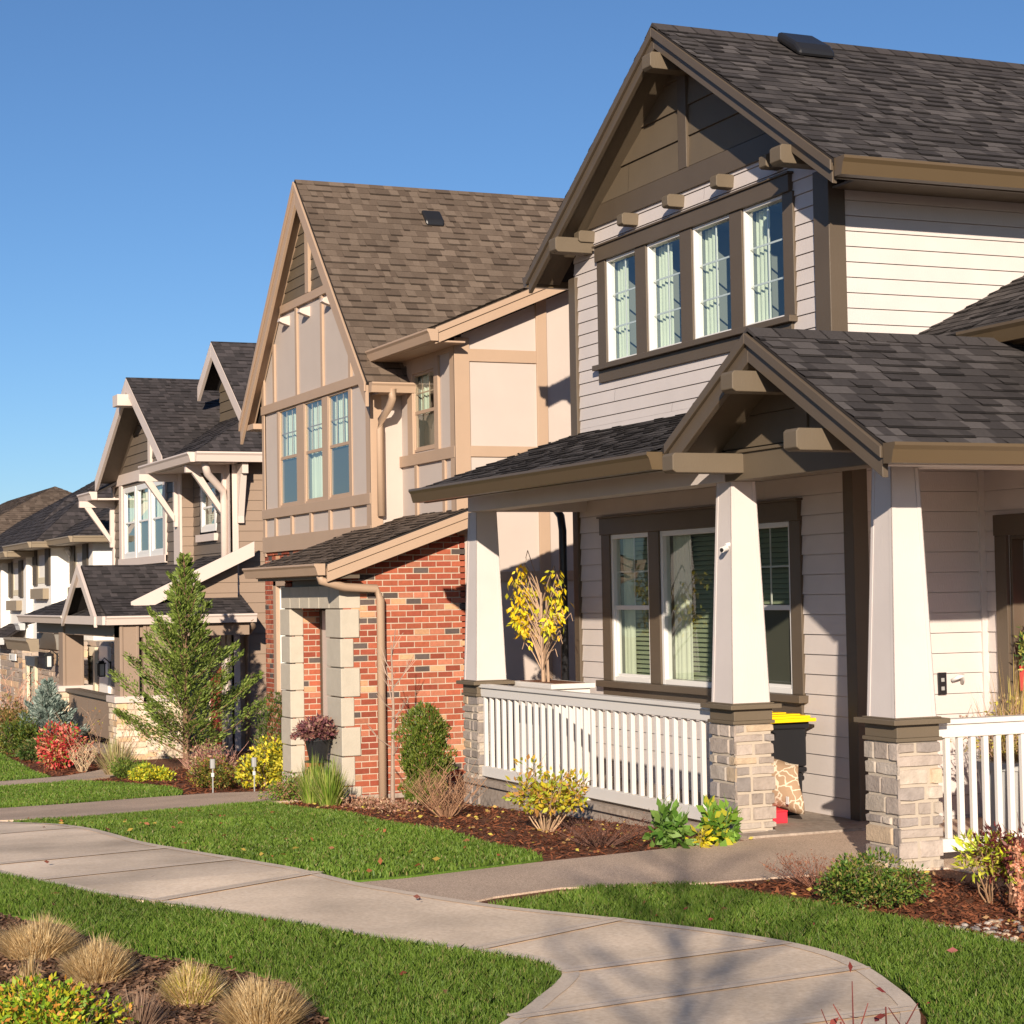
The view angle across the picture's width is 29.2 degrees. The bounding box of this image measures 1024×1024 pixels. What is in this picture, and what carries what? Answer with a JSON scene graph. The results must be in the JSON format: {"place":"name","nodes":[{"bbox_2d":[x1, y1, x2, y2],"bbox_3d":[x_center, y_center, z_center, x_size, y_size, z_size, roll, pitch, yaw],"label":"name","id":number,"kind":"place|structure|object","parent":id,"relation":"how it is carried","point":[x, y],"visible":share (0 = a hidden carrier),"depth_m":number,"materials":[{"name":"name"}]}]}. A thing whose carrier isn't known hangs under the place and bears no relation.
{"place":"outdoors","nodes":[
{"label":"outdoors","id":0,"kind":"place"},
{"bbox_2d":[0,757,48,780],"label":"lawn","id":1,"kind":"structure","parent":0,"point":[16,773],"depth_m":33.29,"materials":[{"name":"green plant"}]},
{"bbox_2d":[0,769,116,785],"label":"path","id":2,"kind":"structure","parent":0,"point":[93,775],"depth_m":30.96,"materials":[{"name":"beige concrete"}]},
{"bbox_2d":[0,791,301,821],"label":"path","id":3,"kind":"structure","parent":0,"point":[98,807],"depth_m":22.96,"materials":[{"name":"beige concrete"}]},
{"bbox_2d":[2,901,560,1023],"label":"lawn","id":4,"kind":"structure","parent":0,"point":[76,929],"depth_m":10.04,"materials":[{"name":"green plant"}]},
{"bbox_2d":[106,816,542,881],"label":"lawn","id":5,"kind":"structure","parent":0,"point":[409,875],"depth_m":13.46,"materials":[{"name":"green plant"}]},
{"bbox_2d":[0,821,920,1023],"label":"sidewalk","id":6,"kind":"structure","parent":0,"point":[615,970],"depth_m":10.60,"materials":[{"name":"concrete"}]},
{"bbox_2d":[3,797,1023,1023],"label":"fallen leaves","id":7,"kind":"object","parent":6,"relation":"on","point":[951,950],"visible":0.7,"depth_m":14.73,"materials":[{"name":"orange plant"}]},
{"bbox_2d":[0,752,1023,1023],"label":"grass","id":8,"kind":"structure","parent":0,"point":[890,940],"depth_m":10.97,"materials":[{"name":"green plant"}]},
{"bbox_2d":[0,729,1023,1023],"bbox_3d":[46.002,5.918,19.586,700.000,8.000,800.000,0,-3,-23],"label":"ground","id":9,"kind":"structure","parent":0,"point":[174,763],"depth_m":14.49,"materials":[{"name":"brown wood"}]},
{"bbox_2d":[0,734,20,751],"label":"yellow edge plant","id":10,"kind":"object","parent":9,"relation":"on","point":[1,743],"visible":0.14,"depth_m":39.16,"materials":[{"name":"green plant"}]},
{"bbox_2d":[0,693,29,732],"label":"shrub","id":11,"kind":"object","parent":9,"relation":"on","point":[9,713],"visible":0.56,"depth_m":46.79,"materials":[{"name":"beige plant"}]},
{"bbox_2d":[0,710,41,756],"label":"dark conifer","id":12,"kind":"object","parent":9,"relation":"on","point":[18,737],"visible":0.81,"depth_m":37.67,"materials":[{"name":"green plant"}]},
{"bbox_2d":[0,662,56,715],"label":"bare shrub","id":13,"kind":"object","parent":9,"relation":"on","point":[19,693],"visible":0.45,"depth_m":48.65,"materials":[{"name":"beige plant"}]},
{"bbox_2d":[15,951,44,994],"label":"dried plant","id":14,"kind":"object","parent":9,"relation":"on","point":[24,972],"visible":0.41,"depth_m":9.50,"materials":[{"name":"beige plant"}]},
{"bbox_2d":[14,737,48,761],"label":"rhododendron","id":15,"kind":"object","parent":9,"relation":"on","point":[29,748],"visible":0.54,"depth_m":36.27,"materials":[{"name":"green plant"}]},
{"bbox_2d":[0,486,71,533],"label":"house","id":16,"kind":"structure","parent":9,"relation":"on","point":[14,511],"depth_m":65.94,"materials":[{"name":"beige paint"}]},
{"bbox_2d":[0,910,90,961],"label":"grass tuft","id":17,"kind":"object","parent":9,"relation":"on","point":[44,940],"visible":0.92,"depth_m":10.39,"materials":[{"name":"beige plant"}]},
{"bbox_2d":[9,676,89,739],"bbox_3d":[-9.219,4.072,38.934,1.531,1.613,1.347,1,-3,-41],"label":"blue spruce","id":18,"kind":"object","parent":9,"relation":"on","point":[47,701],"visible":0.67,"depth_m":38.82,"materials":[{"name":"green plant"}]},
{"bbox_2d":[0,481,105,716],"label":"stucco row house","id":19,"kind":"structure","parent":9,"relation":"on","point":[17,647],"depth_m":54.94,"materials":[{"name":"paint"}]},
{"bbox_2d":[13,563,17,595],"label":"window","id":20,"kind":"structure","parent":19,"relation":"in","point":[15,565],"depth_m":55.97,"materials":[{"name":"white glass"}]},
{"bbox_2d":[25,656,38,716],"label":"window","id":21,"kind":"structure","parent":19,"relation":"in","point":[32,661],"depth_m":52.14,"materials":[{"name":"white glass"}]},
{"bbox_2d":[34,719,95,769],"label":"red shrub","id":22,"kind":"object","parent":9,"relation":"on","point":[54,750],"visible":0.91,"depth_m":34.24,"materials":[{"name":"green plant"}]},
{"bbox_2d":[0,972,154,1023],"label":"yellow shrub","id":23,"kind":"object","parent":9,"relation":"on","point":[38,1008],"visible":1,"depth_m":8.44,"materials":[{"name":"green plant"}]},
{"bbox_2d":[67,739,98,771],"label":"bare shrub","id":24,"kind":"object","parent":9,"relation":"on","point":[89,759],"visible":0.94,"depth_m":33.15,"materials":[{"name":"beige plant"}]},
{"bbox_2d":[52,931,143,986],"bbox_3d":[-2.080,2.221,9.794,0.477,0.261,0.590,0,-3,-23],"label":"grass tuft","id":25,"kind":"object","parent":9,"relation":"on","point":[98,962],"visible":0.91,"depth_m":9.70,"materials":[{"name":"beige plant"}]},
{"bbox_2d":[53,693,164,767],"bbox_3d":[-6.987,3.810,33.914,1.939,1.338,2.439,0,-3,-23],"label":"dried shrub","id":26,"kind":"object","parent":9,"relation":"on","point":[82,747],"visible":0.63,"depth_m":33.99,"materials":[{"name":"brown plant"}]},
{"bbox_2d":[94,735,142,775],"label":"dried plant","id":27,"kind":"object","parent":9,"relation":"on","point":[114,751],"visible":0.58,"depth_m":31.73,"materials":[{"name":"beige plant"}]},
{"bbox_2d":[107,757,156,779],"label":"shrub","id":28,"kind":"object","parent":9,"relation":"on","point":[121,769],"visible":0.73,"depth_m":30.92,"materials":[{"name":"green plant"}]},
{"bbox_2d":[2,485,262,710],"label":"stucco row house","id":29,"kind":"structure","parent":9,"relation":"on","point":[63,542],"depth_m":50.80,"materials":[{"name":"paint"}]},
{"bbox_2d":[38,549,44,583],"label":"window","id":30,"kind":"structure","parent":29,"relation":"in","point":[40,552],"depth_m":53.06,"materials":[{"name":"white glass"}]},
{"bbox_2d":[75,546,81,563],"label":"window","id":31,"kind":"structure","parent":29,"relation":"in","point":[77,549],"depth_m":50.62,"materials":[{"name":"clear glass"}]},
{"bbox_2d":[87,646,97,690],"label":"window","id":32,"kind":"structure","parent":29,"relation":"in","point":[92,651],"depth_m":47.71,"materials":[{"name":"white glass"}]},
{"bbox_2d":[101,981,176,1023],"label":"dried plant","id":33,"kind":"object","parent":9,"relation":"on","point":[140,1014],"visible":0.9,"depth_m":8.66,"materials":[{"name":"brown plant"}]},
{"bbox_2d":[16,341,266,759],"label":"gabled house","id":34,"kind":"structure","parent":9,"relation":"on","point":[170,444],"depth_m":39.11,"materials":[{"name":"beige"}]},
{"bbox_2d":[123,486,136,558],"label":"window","id":35,"kind":"structure","parent":34,"relation":"in","point":[129,494],"depth_m":45.67,"materials":[{"name":"white plastic"}]},
{"bbox_2d":[136,483,150,556],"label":"window","id":36,"kind":"structure","parent":34,"relation":"in","point":[142,491],"depth_m":44.43,"materials":[{"name":"white plastic"}]},
{"bbox_2d":[150,482,162,555],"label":"window","id":37,"kind":"structure","parent":34,"relation":"in","point":[156,510],"depth_m":43.24,"materials":[{"name":"glass"}]},
{"bbox_2d":[200,482,216,532],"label":"window","id":38,"kind":"structure","parent":34,"relation":"in","point":[208,510],"depth_m":40.28,"materials":[{"name":"white plastic"}]},
{"bbox_2d":[210,635,221,743],"bbox_3d":[-5.879,3.520,39.161,0.030,2.200,1.000,0,-3,-23],"label":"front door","id":39,"kind":"structure","parent":34,"relation":"in","point":[212,636],"depth_m":39.17,"materials":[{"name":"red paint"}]},
{"bbox_2d":[127,762,179,781],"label":"yellow ground shrub","id":40,"kind":"object","parent":9,"relation":"on","point":[144,772],"visible":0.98,"depth_m":29.84,"materials":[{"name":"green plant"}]},
{"bbox_2d":[106,552,266,768],"bbox_3d":[-5.504,2.575,33.578,2.689,3.800,2.397,0,-3,-23],"label":"cypress tree","id":41,"kind":"object","parent":9,"relation":"on","point":[184,620],"visible":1,"depth_m":33.28,"materials":[{"name":"green plant"}]},
{"bbox_2d":[150,957,232,1007],"bbox_3d":[-1.504,2.203,9.230,0.482,0.231,0.421,0,-3,-23],"label":"grass tuft","id":42,"kind":"object","parent":9,"relation":"on","point":[190,984],"visible":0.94,"depth_m":9.16,"materials":[{"name":"beige plant"}]},
{"bbox_2d":[210,759,214,792],"bbox_3d":[-3.892,3.453,25.520,0.067,0.480,0.067,0,-3,-23],"label":"stake light","id":43,"kind":"object","parent":9,"relation":"on","point":[212,763],"visible":0.91,"depth_m":25.50,"materials":[{"name":"grey metal"}]},
{"bbox_2d":[177,738,248,781],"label":"pink stemmed shrub","id":44,"kind":"object","parent":9,"relation":"on","point":[206,754],"visible":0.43,"depth_m":28.49,"materials":[{"name":"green plant"}]},
{"bbox_2d":[186,753,241,789],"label":"heather shrub","id":45,"kind":"object","parent":9,"relation":"on","point":[220,772],"visible":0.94,"depth_m":26.96,"materials":[{"name":"green plant"}]},
{"bbox_2d":[251,757,256,790],"bbox_3d":[-3.353,3.434,25.535,0.067,0.480,0.067,0,-3,-23],"label":"stake light","id":46,"kind":"object","parent":9,"relation":"on","point":[254,762],"visible":0.91,"depth_m":25.52,"materials":[{"name":"grey metal"}]},
{"bbox_2d":[234,731,283,789],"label":"golden shrub","id":47,"kind":"object","parent":9,"relation":"on","point":[271,763],"visible":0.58,"depth_m":26.05,"materials":[{"name":"yellow plant"}]},
{"bbox_2d":[195,971,322,1023],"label":"grass tuft","id":48,"kind":"object","parent":9,"relation":"on","point":[258,1004],"visible":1,"depth_m":8.56,"materials":[{"name":"beige plant"}]},
{"bbox_2d":[250,690,282,782],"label":"columnar holly","id":49,"kind":"object","parent":9,"relation":"on","point":[269,718],"visible":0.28,"depth_m":27.27,"materials":[{"name":"green plant"}]},
{"bbox_2d":[258,769,303,802],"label":"shrub","id":50,"kind":"object","parent":9,"relation":"on","point":[291,791],"visible":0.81,"depth_m":22.68,"materials":[{"name":"green plant"}]},
{"bbox_2d":[292,752,328,803],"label":"ornamental grass","id":51,"kind":"object","parent":9,"relation":"on","point":[306,796],"depth_m":22.07,"materials":[{"name":"green plant"}]},
{"bbox_2d":[290,713,338,775],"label":"potted plant","id":52,"kind":"object","parent":9,"relation":"on","point":[315,741],"visible":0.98,"depth_m":22.71,"materials":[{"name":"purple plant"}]},
{"bbox_2d":[306,756,354,806],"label":"ornamental grass","id":53,"kind":"object","parent":9,"relation":"on","point":[330,791],"depth_m":21.30,"materials":[{"name":"green plant"}]},
{"bbox_2d":[341,794,385,809],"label":"faded perennial","id":54,"kind":"object","parent":9,"relation":"on","point":[368,803],"visible":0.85,"depth_m":20.23,"materials":[{"name":"brown plant"}]},
{"bbox_2d":[366,629,415,804],"bbox_3d":[-1.265,2.213,20.933,0.493,1.919,0.526,-2,-2,15],"label":"bare sapling","id":55,"kind":"object","parent":9,"relation":"on","point":[392,781],"visible":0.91,"depth_m":20.86,"materials":[{"name":"brown plant"}]},
{"bbox_2d":[369,794,423,813],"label":"faded perennial","id":56,"kind":"object","parent":9,"relation":"on","point":[403,807],"visible":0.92,"depth_m":19.20,"materials":[{"name":"brown plant"}]},
{"bbox_2d":[238,179,575,800],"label":"brick house","id":57,"kind":"structure","parent":9,"relation":"on","point":[410,338],"depth_m":24.54,"materials":[{"name":"beige paint"}]},
{"bbox_2d":[280,587,284,689],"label":"window","id":58,"kind":"structure","parent":57,"relation":"in","point":[280,587],"depth_m":28.57,"materials":[{"name":"white plastic"}]},
{"bbox_2d":[279,405,309,506],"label":"window","id":59,"kind":"structure","parent":57,"relation":"in","point":[287,425],"depth_m":28.43,"materials":[{"name":"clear glass"}]},
{"bbox_2d":[304,397,333,502],"bbox_3d":[-2.507,-0.845,27.222,0.512,1.420,0.820,0,-3,-23],"label":"window","id":60,"kind":"structure","parent":57,"relation":"in","point":[313,408],"depth_m":27.34,"materials":[{"name":"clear glass"}]},
{"bbox_2d":[322,611,329,768],"bbox_3d":[-2.131,2.293,23.993,0.019,2.170,1.100,0,-3,-23],"label":"front door","id":61,"kind":"structure","parent":57,"relation":"in","point":[324,639],"depth_m":24.44,"materials":[{"name":"beige paint"}]},
{"bbox_2d":[328,389,349,498],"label":"window","id":62,"kind":"structure","parent":57,"relation":"in","point":[338,411],"depth_m":26.30,"materials":[{"name":"clear glass"}]},
{"bbox_2d":[413,369,434,452],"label":"window","id":63,"kind":"structure","parent":57,"relation":"in","point":[423,410],"depth_m":24.49,"materials":[{"name":"beige glass"}]},
{"bbox_2d":[391,701,457,804],"bbox_3d":[-0.904,2.512,20.372,0.708,1.126,0.704,0,-3,-23],"label":"upright yew","id":64,"kind":"object","parent":9,"relation":"on","point":[415,741],"visible":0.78,"depth_m":20.26,"materials":[{"name":"green plant"}]},
{"bbox_2d":[391,758,486,817],"bbox_3d":[-0.655,2.593,18.351,0.866,0.572,0.822,-2,-2,13],"label":"bare shrub","id":65,"kind":"object","parent":9,"relation":"on","point":[441,810],"visible":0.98,"depth_m":18.29,"materials":[{"name":"brown plant"}]},
{"bbox_2d":[501,754,591,831],"bbox_3d":[0.314,2.344,16.279,0.690,0.668,0.932,0,-3,-23],"label":"spindle shrub","id":66,"kind":"object","parent":9,"relation":"on","point":[536,798],"visible":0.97,"depth_m":16.18,"materials":[{"name":"yellow plant"}]},
{"bbox_2d":[547,812,653,847],"bbox_3d":[0.675,2.385,14.749,0.818,0.305,0.806,0,-3,-23],"label":"bare shrub","id":67,"kind":"object","parent":9,"relation":"on","point":[599,837],"visible":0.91,"depth_m":14.71,"materials":[{"name":"brown plant"}]},
{"bbox_2d":[642,794,698,848],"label":"leafy plant","id":68,"kind":"object","parent":9,"relation":"on","point":[666,832],"visible":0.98,"depth_m":14.43,"materials":[{"name":"green plant"}]},
{"bbox_2d":[685,824,717,847],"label":"yellow ground plant","id":69,"kind":"object","parent":9,"relation":"on","point":[701,842],"visible":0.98,"depth_m":14.42,"materials":[{"name":"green plant"}]},
{"bbox_2d":[408,23,1023,871],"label":"house","id":70,"kind":"structure","parent":9,"relation":"on","point":[784,271],"depth_m":16.48,"materials":[{"name":"beige paint"}]},
{"bbox_2d":[510,679,595,781],"bbox_3d":[0.410,2.191,19.725,0.480,0.974,1.030,0,-3,-23],"label":"planter box","id":71,"kind":"object","parent":70,"relation":"on","point":[573,686],"visible":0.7,"depth_m":19.35,"materials":[{"name":"white paint"}]},
{"bbox_2d":[505,550,573,681],"bbox_3d":[0.325,1.066,19.761,0.475,1.392,1.424,0,-3,-23],"label":"yellow tree","id":72,"kind":"object","parent":71,"relation":"on","point":[547,624],"visible":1,"depth_m":19.84,"materials":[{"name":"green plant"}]},
{"bbox_2d":[611,532,650,682],"bbox_3d":[1.414,0.948,19.555,0.512,1.470,0.850,0,-3,-23],"label":"window","id":73,"kind":"structure","parent":70,"relation":"in","point":[629,552],"depth_m":19.68,"materials":[{"name":"glass"}]},
{"bbox_2d":[606,250,657,361],"bbox_3d":[1.335,-2.051,19.743,0.512,1.060,0.670,0,-3,-23],"label":"window","id":74,"kind":"structure","parent":70,"relation":"in","point":[620,269],"depth_m":19.94,"materials":[{"name":"glass"}]},
{"bbox_2d":[647,233,703,350],"bbox_3d":[1.697,-2.092,18.904,0.512,1.060,0.700,0,-3,-23],"label":"window","id":75,"kind":"structure","parent":70,"relation":"in","point":[663,263],"depth_m":19.11,"materials":[{"name":"glass"}]},
{"bbox_2d":[660,527,714,687],"bbox_3d":[1.932,0.889,18.358,0.512,1.470,1.320,0,-3,-23],"label":"window","id":76,"kind":"structure","parent":70,"relation":"in","point":[687,556],"depth_m":18.62,"materials":[{"name":"glass"}]},
{"bbox_2d":[693,215,754,338],"bbox_3d":[2.068,-2.134,18.046,0.512,1.060,0.710,0,-3,-23],"label":"window","id":77,"kind":"structure","parent":70,"relation":"in","point":[711,243],"depth_m":18.27,"materials":[{"name":"white plastic"}]},
{"bbox_2d":[720,542,729,552],"bbox_3d":[1.655,0.274,15.201,0.114,0.084,0.054,1,-3,-39],"label":"security camera","id":78,"kind":"object","parent":70,"relation":"attached to","point":[725,548],"visible":1,"depth_m":15.18,"materials":[{"name":"white plastic"}]},
{"bbox_2d":[743,195,784,325],"bbox_3d":[2.432,-2.175,17.202,0.512,1.060,0.690,0,-3,-23],"label":"window","id":79,"kind":"structure","parent":70,"relation":"in","point":[763,233],"depth_m":17.41,"materials":[{"name":"glass"}]},
{"bbox_2d":[773,807,787,823],"bbox_3d":[2.046,2.437,15.775,0.237,0.102,0.353,0,-2,-13],"label":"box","id":80,"kind":"object","parent":70,"relation":"on","point":[781,815],"visible":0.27,"depth_m":15.63,"materials":[{"name":"plastic"}]},
{"bbox_2d":[771,759,803,813],"bbox_3d":[2.164,2.207,15.820,0.180,0.438,0.416,1,-3,-39],"label":"canvas cushion","id":81,"kind":"object","parent":80,"relation":"on","point":[787,792],"visible":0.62,"depth_m":15.71,"materials":[{"name":"beige fabric"}]},
{"bbox_2d":[758,521,836,693],"bbox_3d":[2.451,0.831,17.157,0.512,1.470,0.840,0,-3,-23],"label":"window","id":82,"kind":"structure","parent":70,"relation":"in","point":[773,537],"depth_m":17.08,"materials":[{"name":"white plastic"}]},
{"bbox_2d":[976,758,1020,832],"bbox_3d":[3.830,2.163,14.961,0.580,0.540,0.580,0,-3,-23],"label":"plant tub","id":83,"kind":"object","parent":70,"relation":"on","point":[1004,790],"visible":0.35,"depth_m":14.76,"materials":[{"name":"grey metal"}]},
{"bbox_2d":[950,692,1023,760],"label":"container plant","id":84,"kind":"object","parent":83,"relation":"on","point":[1004,749],"visible":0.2,"depth_m":14.93,"materials":[{"name":"yellow plant"}]},
{"bbox_2d":[967,648,1023,761],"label":"dried plant","id":85,"kind":"object","parent":83,"relation":"in","point":[1013,713],"visible":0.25,"depth_m":15.01,"materials":[{"name":"beige plant"}]},
{"bbox_2d":[1013,625,1023,690],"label":"potted plant","id":86,"kind":"object","parent":70,"relation":"hanging from","point":[1021,667],"depth_m":15.65,"materials":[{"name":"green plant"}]},
{"bbox_2d":[695,793,743,845],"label":"leafy plant","id":87,"kind":"object","parent":9,"relation":"on","point":[715,816],"visible":0.98,"depth_m":14.57,"materials":[{"name":"green plant"}]},
{"bbox_2d":[760,849,859,887],"bbox_3d":[1.899,2.275,12.513,0.612,0.268,0.577,0,-3,-23],"label":"bare shrub","id":88,"kind":"object","parent":9,"relation":"on","point":[797,877],"visible":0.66,"depth_m":12.48,"materials":[{"name":"brown plant"}]},
{"bbox_2d":[821,962,917,1023],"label":"red twig plant","id":89,"kind":"object","parent":9,"relation":"on","point":[876,1018],"visible":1,"depth_m":5.45,"materials":[{"name":"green plant"}]},
{"bbox_2d":[811,845,935,909],"bbox_3d":[2.155,2.189,11.716,0.737,0.364,0.756,-2,-2,14],"label":"boxwood","id":90,"kind":"object","parent":9,"relation":"on","point":[873,879],"visible":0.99,"depth_m":11.67,"materials":[{"name":"green plant"}]},
{"bbox_2d":[937,919,1023,944],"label":"pebbles","id":91,"kind":"object","parent":9,"relation":"on","point":[976,928],"visible":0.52,"depth_m":10.76,"materials":[{"name":"stone"}]},
{"bbox_2d":[951,828,1023,903],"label":"pieris","id":92,"kind":"object","parent":9,"relation":"on","point":[973,862],"visible":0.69,"depth_m":11.71,"materials":[{"name":"yellow plant"}]},
{"bbox_2d":[964,814,1023,904],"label":"red tipped shrub","id":93,"kind":"object","parent":9,"relation":"on","point":[1005,859],"visible":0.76,"depth_m":11.65,"materials":[{"name":"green plant"}]},
{"bbox_2d":[1008,839,1023,920],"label":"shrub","id":94,"kind":"object","parent":9,"relation":"on","point":[1017,867],"visible":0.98,"depth_m":11.07,"materials":[{"name":"orange plant"}]},
{"bbox_2d":[0,0,1023,503],"label":"sky","id":95,"kind":"structure","parent":0,"point":[152,152],"materials":[{"name":"blue"}]},
{"bbox_2d":[359,817,1023,901],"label":"path","id":96,"kind":"structure","parent":0,"point":[738,861],"depth_m":13.34,"materials":[{"name":"beige concrete"}]},
{"bbox_2d":[787,766,806,814],"bbox_3d":[2.098,2.315,16.398,0.480,0.395,0.640,0,-3,-23],"label":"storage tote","id":97,"kind":"object","parent":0,"point":[802,769],"visible":0.16,"depth_m":16.20,"materials":[{"name":"black plastic"}]},
{"bbox_2d":[770,711,815,765],"bbox_3d":[2.099,1.896,16.396,0.560,0.432,0.780,0,-3,-23],"label":"storage tote","id":98,"kind":"object","parent":97,"relation":"on","point":[788,742],"visible":0.3,"depth_m":16.14,"materials":[{"name":"black plastic"}]}
]}

